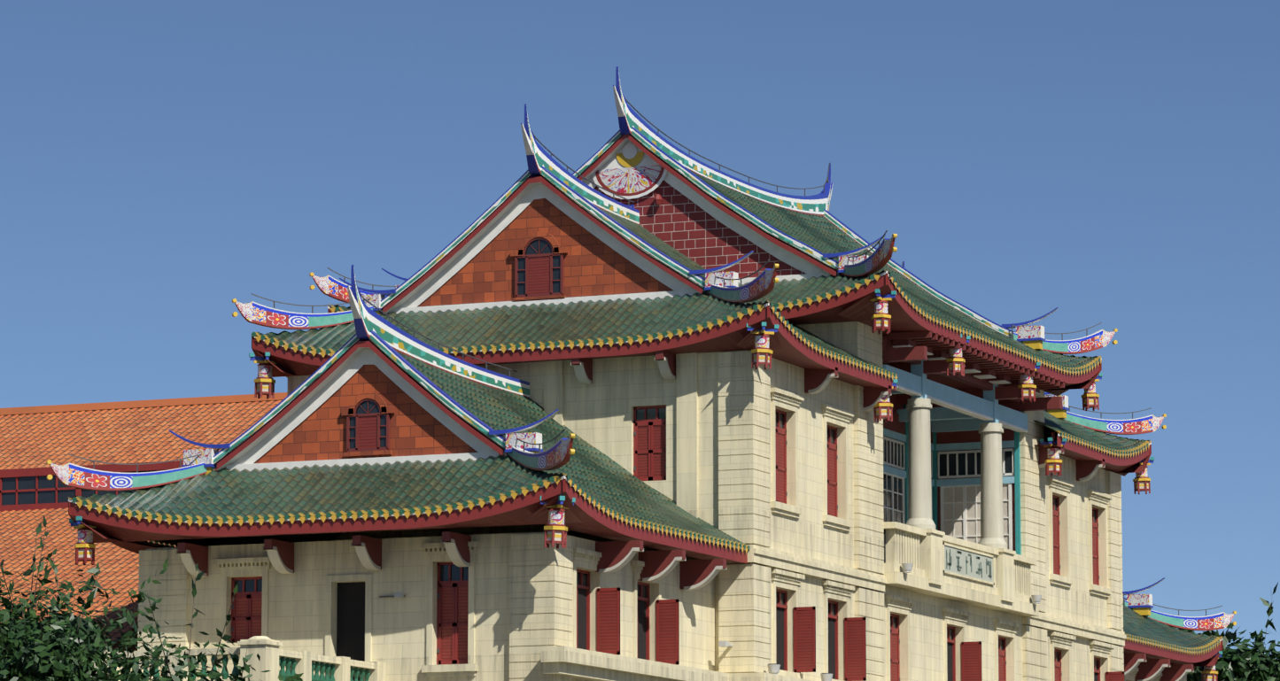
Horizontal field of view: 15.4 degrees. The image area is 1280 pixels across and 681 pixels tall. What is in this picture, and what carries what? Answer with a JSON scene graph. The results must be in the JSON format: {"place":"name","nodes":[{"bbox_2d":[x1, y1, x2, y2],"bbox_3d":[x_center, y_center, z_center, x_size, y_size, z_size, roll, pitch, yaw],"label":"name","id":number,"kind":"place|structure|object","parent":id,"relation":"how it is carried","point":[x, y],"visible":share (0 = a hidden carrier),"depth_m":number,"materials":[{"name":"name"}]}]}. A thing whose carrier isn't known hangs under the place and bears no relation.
{"place":"outdoors","nodes":[
{"label":"outdoors","id":0,"kind":"place"},
{"bbox_2d":[0,392,287,664],"bbox_3d":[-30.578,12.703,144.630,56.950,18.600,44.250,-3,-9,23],"label":"roof","id":1,"kind":"structure","parent":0,"point":[34,440],"depth_m":128.57,"materials":[{"name":"orange tile"}]},
{"bbox_2d":[0,0,1279,659],"label":"sky","id":2,"kind":"structure","parent":0,"point":[164,164],"materials":[{"name":"blue"}]},
{"bbox_2d":[1123,653,1194,680],"bbox_3d":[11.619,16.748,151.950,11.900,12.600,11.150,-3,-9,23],"label":"building wall","id":3,"kind":"structure","parent":0,"point":[1138,667],"depth_m":149.92,"materials":[{"name":"red paint"}]},
{"bbox_2d":[1122,577,1236,668],"bbox_3d":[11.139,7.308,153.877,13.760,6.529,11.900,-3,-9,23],"label":"roof wing","id":4,"kind":"structure","parent":3,"relation":"on","point":[1150,632],"depth_m":154.57,"materials":[{"name":"green tile"}]},
{"bbox_2d":[1201,645,1222,680],"bbox_3d":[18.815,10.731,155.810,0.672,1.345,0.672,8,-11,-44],"label":"lantern","id":5,"kind":"object","parent":4,"relation":"hanging from","point":[1209,673],"visible":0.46,"depth_m":155.62,"materials":[{"name":"multicoloured paint"}]},
{"label":"ground","id":6,"kind":"structure","parent":0,"visible":0},
{"bbox_2d":[0,515,175,680],"bbox_3d":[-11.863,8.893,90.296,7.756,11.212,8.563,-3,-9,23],"label":"tree","id":7,"kind":"object","parent":6,"relation":"on","point":[19,655],"visible":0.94,"depth_m":89.97,"materials":[{"name":"green plant"}]},
{"bbox_2d":[0,562,303,680],"bbox_3d":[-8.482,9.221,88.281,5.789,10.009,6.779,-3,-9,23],"label":"bush","id":8,"kind":"object","parent":6,"relation":"on","point":[181,673],"visible":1,"depth_m":88.36,"materials":[{"name":"green plant"}]},
{"bbox_2d":[93,531,726,680],"bbox_3d":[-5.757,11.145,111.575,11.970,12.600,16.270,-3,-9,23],"label":"building wall","id":9,"kind":"structure","parent":6,"relation":"on","point":[448,606],"depth_m":110.75,"materials":[{"name":"beige stone"}]},
{"bbox_2d":[287,321,1126,680],"bbox_3d":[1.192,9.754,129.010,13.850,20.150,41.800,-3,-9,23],"label":"block walls","id":10,"kind":"structure","parent":6,"relation":"on","point":[778,469],"depth_m":121.71,"materials":[{"name":"stone"}]},
{"bbox_2d":[46,264,750,564],"bbox_3d":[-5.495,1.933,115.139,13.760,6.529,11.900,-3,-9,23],"label":"roof wing","id":11,"kind":"structure","parent":10,"relation":"attached to","point":[367,422],"depth_m":112.09,"materials":[{"name":"green tile"}]},
{"bbox_2d":[69,516,96,566],"bbox_3d":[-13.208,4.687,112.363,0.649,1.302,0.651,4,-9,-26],"label":"lantern","id":12,"kind":"object","parent":11,"relation":"hanging from","point":[84,546],"visible":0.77,"depth_m":112.18,"materials":[{"name":"multicoloured paint"}]},
{"bbox_2d":[539,496,575,548],"bbox_3d":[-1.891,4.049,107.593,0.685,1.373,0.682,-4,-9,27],"label":"lantern","id":13,"kind":"object","parent":11,"relation":"hanging from","point":[555,529],"visible":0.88,"depth_m":107.43,"materials":[{"name":"multicoloured paint"}]},
{"bbox_2d":[232,103,897,390],"bbox_3d":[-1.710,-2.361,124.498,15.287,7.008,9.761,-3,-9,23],"label":"roof","id":14,"kind":"structure","parent":10,"relation":"on","point":[542,252],"depth_m":122.48,"materials":[{"name":"green tile"}]},
{"bbox_2d":[248,352,276,398],"bbox_3d":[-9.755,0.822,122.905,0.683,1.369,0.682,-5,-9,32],"label":"lantern","id":15,"kind":"object","parent":14,"relation":"hanging from","point":[264,381],"visible":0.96,"depth_m":122.76,"materials":[{"name":"multicoloured paint"}]},
{"bbox_2d":[746,321,779,370],"bbox_3d":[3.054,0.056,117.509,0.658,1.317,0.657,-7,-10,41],"label":"lantern","id":16,"kind":"object","parent":14,"relation":"hanging from","point":[762,352],"visible":0.92,"depth_m":117.36,"materials":[{"name":"multicoloured paint"}]},
{"bbox_2d":[873,373,897,422],"bbox_3d":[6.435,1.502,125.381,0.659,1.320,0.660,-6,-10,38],"label":"lantern","id":17,"kind":"object","parent":14,"relation":"hanging from","point":[882,408],"visible":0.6,"depth_m":125.21,"materials":[{"name":"multicoloured paint"}]},
{"bbox_2d":[309,66,1117,395],"bbox_3d":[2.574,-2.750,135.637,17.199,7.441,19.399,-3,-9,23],"label":"roof","id":18,"kind":"structure","parent":10,"relation":"on","point":[830,268],"depth_m":128.86,"materials":[{"name":"green tile"}]},
{"bbox_2d":[870,288,896,333],"bbox_3d":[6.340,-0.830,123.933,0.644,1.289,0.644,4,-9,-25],"label":"lantern","id":19,"kind":"object","parent":18,"relation":"hanging from","point":[880,318],"visible":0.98,"depth_m":123.76,"materials":[{"name":"multicoloured paint"}]},
{"bbox_2d":[946,333,970,377],"bbox_3d":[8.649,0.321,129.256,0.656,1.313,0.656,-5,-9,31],"label":"lantern","id":20,"kind":"object","parent":18,"relation":"hanging from","point":[955,360],"visible":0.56,"depth_m":129.09,"materials":[{"name":"multicoloured paint"}]},
{"bbox_2d":[1016,356,1040,403],"bbox_3d":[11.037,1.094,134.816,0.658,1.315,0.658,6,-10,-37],"label":"lantern","id":21,"kind":"object","parent":18,"relation":"hanging from","point":[1027,386],"visible":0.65,"depth_m":134.65,"materials":[{"name":"red paint"}]},
{"bbox_2d":[1081,367,1102,411],"bbox_3d":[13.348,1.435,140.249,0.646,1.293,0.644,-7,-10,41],"label":"lantern","id":22,"kind":"object","parent":18,"relation":"hanging from","point":[1090,396],"visible":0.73,"depth_m":140.08,"materials":[{"name":"red paint"}]},
{"bbox_2d":[881,330,1064,616],"bbox_3d":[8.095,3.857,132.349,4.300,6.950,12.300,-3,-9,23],"label":"balcony","id":23,"kind":"object","parent":10,"relation":"attached to","point":[951,483],"visible":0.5,"depth_m":134.43,"materials":[{"name":"stone"}]},
{"bbox_2d":[806,261,1166,476],"bbox_3d":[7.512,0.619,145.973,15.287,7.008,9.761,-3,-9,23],"label":"roof","id":24,"kind":"structure","parent":10,"relation":"on","point":[1089,438],"depth_m":145.44,"materials":[{"name":"green tile"}]},
{"bbox_2d":[1039,432,1066,476],"bbox_3d":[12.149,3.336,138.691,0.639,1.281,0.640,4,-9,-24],"label":"lantern","id":25,"kind":"object","parent":24,"relation":"hanging from","point":[1053,461],"visible":0.94,"depth_m":138.55,"materials":[{"name":"red paint"}]},
{"bbox_2d":[1132,457,1154,494],"bbox_3d":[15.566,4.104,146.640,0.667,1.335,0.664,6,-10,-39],"label":"lantern","id":26,"kind":"object","parent":24,"relation":"hanging from","point":[1141,480],"visible":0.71,"depth_m":146.48,"materials":[{"name":"red paint"}]},
{"bbox_2d":[1179,582,1279,680],"bbox_3d":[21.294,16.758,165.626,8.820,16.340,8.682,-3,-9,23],"label":"tree","id":27,"kind":"object","parent":6,"relation":"on","point":[1246,663],"visible":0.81,"depth_m":164.78,"materials":[{"name":"green plant"}]}
]}

